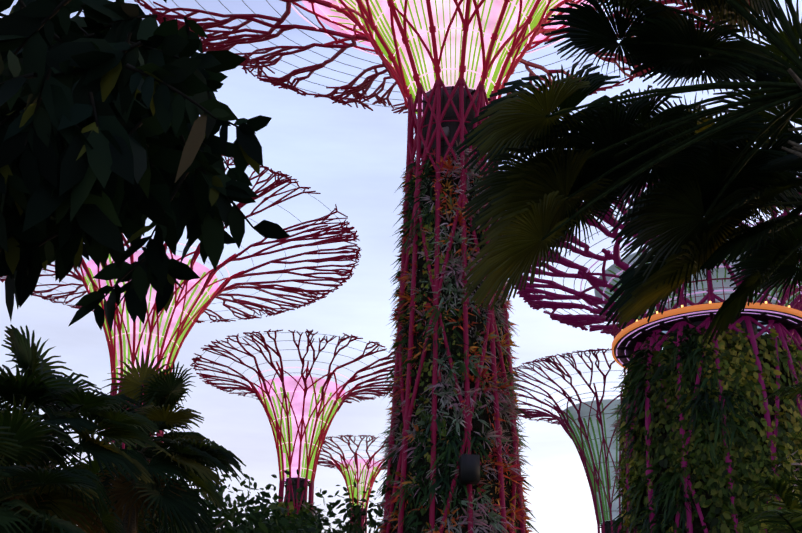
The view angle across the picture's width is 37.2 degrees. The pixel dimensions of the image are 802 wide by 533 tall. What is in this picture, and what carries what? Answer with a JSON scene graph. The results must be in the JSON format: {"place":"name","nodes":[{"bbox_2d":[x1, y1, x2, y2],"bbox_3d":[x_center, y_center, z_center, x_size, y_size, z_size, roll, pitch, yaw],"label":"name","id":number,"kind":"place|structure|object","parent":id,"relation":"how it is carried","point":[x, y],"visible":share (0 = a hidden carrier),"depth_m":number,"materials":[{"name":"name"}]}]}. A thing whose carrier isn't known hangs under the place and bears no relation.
{"place":"outdoors","nodes":[
{"label":"outdoors","id":0,"kind":"place"},
{"bbox_2d":[264,500,331,532],"bbox_3d":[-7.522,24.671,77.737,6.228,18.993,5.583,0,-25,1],"label":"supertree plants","id":1,"kind":"object","parent":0,"point":[307,506],"visible":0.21,"depth_m":80.64,"materials":[{"name":"green plant"}]},
{"bbox_2d":[0,0,801,532],"label":"sky","id":2,"kind":"structure","parent":0,"point":[355,157],"materials":[{"name":"blue"}]},
{"label":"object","id":3,"kind":"structure","parent":0,"visible":0},
{"bbox_2d":[0,394,100,532],"bbox_3d":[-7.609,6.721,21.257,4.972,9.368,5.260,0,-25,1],"label":"fan palm","id":4,"kind":"object","parent":3,"relation":"on","point":[21,438],"visible":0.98,"depth_m":21.88,"materials":[{"name":"green plant"}]},
{"bbox_2d":[0,324,158,532],"bbox_3d":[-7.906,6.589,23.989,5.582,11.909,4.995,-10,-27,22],"label":"fan palm","id":5,"kind":"object","parent":3,"relation":"on","point":[39,383],"visible":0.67,"depth_m":24.77,"materials":[{"name":"green plant"}]},
{"bbox_2d":[0,0,289,331],"bbox_3d":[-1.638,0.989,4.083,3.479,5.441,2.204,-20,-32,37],"label":"tree branch","id":6,"kind":"object","parent":3,"relation":"on","point":[108,137],"visible":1,"depth_m":3.76,"materials":[{"name":"green plant"}]},
{"bbox_2d":[455,0,801,309],"bbox_3d":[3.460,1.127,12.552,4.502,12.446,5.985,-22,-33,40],"label":"fan palm","id":7,"kind":"object","parent":3,"relation":"on","point":[603,154],"visible":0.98,"depth_m":13.60,"materials":[{"name":"green plant"}]},
{"bbox_2d":[599,0,801,345],"bbox_3d":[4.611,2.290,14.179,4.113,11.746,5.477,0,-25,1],"label":"fan palm","id":8,"kind":"object","parent":3,"relation":"on","point":[772,251],"visible":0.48,"depth_m":15.26,"materials":[{"name":"green plant"}]},
{"bbox_2d":[736,471,801,532],"bbox_3d":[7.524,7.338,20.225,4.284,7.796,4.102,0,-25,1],"label":"feather palm","id":9,"kind":"object","parent":3,"relation":"on","point":[790,515],"visible":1,"depth_m":21.73,"materials":[{"name":"green plant"}]},
{"label":"ground","id":10,"kind":"structure","parent":0,"visible":0},
{"bbox_2d":[62,347,245,532],"bbox_3d":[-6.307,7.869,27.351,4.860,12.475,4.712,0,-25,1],"label":"fan palm","id":11,"kind":"object","parent":10,"relation":"on","point":[194,458],"visible":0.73,"depth_m":28.32,"materials":[{"name":"green plant"}]},
{"bbox_2d":[0,155,361,476],"bbox_3d":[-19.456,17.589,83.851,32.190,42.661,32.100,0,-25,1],"label":"supertree","id":12,"kind":"object","parent":10,"relation":"on","point":[163,333],"visible":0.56,"depth_m":89.14,"materials":[{"name":"metal"}]},
{"bbox_2d":[95,441,166,524],"bbox_3d":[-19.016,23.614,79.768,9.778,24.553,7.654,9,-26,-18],"label":"supertree plants","id":13,"kind":"object","parent":12,"relation":"attached to","point":[103,464],"visible":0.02,"depth_m":83.32,"materials":[{"name":"green plant"}]},
{"bbox_2d":[71,458,297,532],"bbox_3d":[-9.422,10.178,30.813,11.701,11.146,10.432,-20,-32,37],"label":"shrub","id":14,"kind":"object","parent":10,"relation":"on","point":[256,518],"visible":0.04,"depth_m":32.41,"materials":[{"name":"green plant"}]},
{"bbox_2d":[156,474,316,532],"bbox_3d":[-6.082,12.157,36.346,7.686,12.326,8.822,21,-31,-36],"label":"shrub","id":15,"kind":"object","parent":10,"relation":"on","point":[246,516],"visible":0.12,"depth_m":37.32,"materials":[{"name":"green plant"}]},
{"bbox_2d":[162,469,384,532],"bbox_3d":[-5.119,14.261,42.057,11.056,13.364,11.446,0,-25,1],"label":"shrub","id":16,"kind":"object","parent":10,"relation":"on","point":[355,512],"visible":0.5,"depth_m":42.98,"materials":[{"name":"green plant"}]},
{"bbox_2d":[190,329,394,517],"bbox_3d":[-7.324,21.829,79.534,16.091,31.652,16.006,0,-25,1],"label":"supertree","id":17,"kind":"object","parent":10,"relation":"on","point":[302,410],"visible":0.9,"depth_m":82.89,"materials":[{"name":"metal"}]},
{"bbox_2d":[268,508,381,532],"bbox_3d":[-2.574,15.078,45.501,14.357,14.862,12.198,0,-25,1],"label":"shrub","id":18,"kind":"object","parent":10,"relation":"on","point":[369,524],"visible":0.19,"depth_m":48.33,"materials":[{"name":"green plant"}]},
{"bbox_2d":[318,434,387,532],"bbox_3d":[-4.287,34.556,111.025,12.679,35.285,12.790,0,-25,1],"label":"supertree","id":19,"kind":"object","parent":10,"relation":"on","point":[356,470],"visible":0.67,"depth_m":116.15,"materials":[{"name":"metal"}]},
{"bbox_2d":[134,0,750,532],"bbox_3d":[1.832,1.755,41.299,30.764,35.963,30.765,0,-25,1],"label":"supertree","id":20,"kind":"object","parent":10,"relation":"on","point":[450,66],"visible":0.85,"depth_m":43.73,"materials":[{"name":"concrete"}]},
{"bbox_2d":[373,139,538,532],"bbox_3d":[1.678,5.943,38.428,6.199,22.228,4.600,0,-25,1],"label":"climbing plants","id":21,"kind":"object","parent":20,"relation":"attached to","point":[409,485],"visible":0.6,"depth_m":38.65,"materials":[{"name":"green plant"}]},
{"bbox_2d":[459,454,479,484],"bbox_3d":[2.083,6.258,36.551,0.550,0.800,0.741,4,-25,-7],"label":"trunk speakers","id":22,"kind":"object","parent":20,"relation":"attached to","point":[469,468],"visible":1,"depth_m":36.24,"materials":[{"name":"black plastic"}]},
{"bbox_2d":[512,348,625,532],"bbox_3d":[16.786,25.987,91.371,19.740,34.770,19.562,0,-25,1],"label":"supertree","id":23,"kind":"object","parent":10,"relation":"on","point":[589,432],"visible":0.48,"depth_m":94.58,"materials":[{"name":"metal"}]},
{"bbox_2d":[514,183,801,532],"bbox_3d":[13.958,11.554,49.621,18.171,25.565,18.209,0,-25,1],"label":"supertree","id":24,"kind":"object","parent":10,"relation":"on","point":[606,281],"visible":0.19,"depth_m":51.28,"materials":[{"name":"purple metal"}]},
{"bbox_2d":[607,323,801,532],"bbox_3d":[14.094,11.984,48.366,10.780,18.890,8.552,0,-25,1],"label":"climbing plants","id":25,"kind":"object","parent":24,"relation":"attached to","point":[750,457],"visible":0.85,"depth_m":47.99,"materials":[{"name":"green plant"}]},
{"bbox_2d":[612,278,801,369],"bbox_3d":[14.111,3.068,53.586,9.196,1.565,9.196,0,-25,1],"label":"ring platform","id":26,"kind":"structure","parent":24,"relation":"attached to","point":[629,337],"depth_m":50.35,"materials":[{"name":"orange metal"}]},
{"bbox_2d":[764,382,801,446],"bbox_3d":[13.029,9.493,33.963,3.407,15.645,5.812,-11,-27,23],"label":"feather palm","id":27,"kind":"object","parent":10,"relation":"on","point":[793,392],"visible":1,"depth_m":36.45,"materials":[{"name":"green plant"}]}
]}

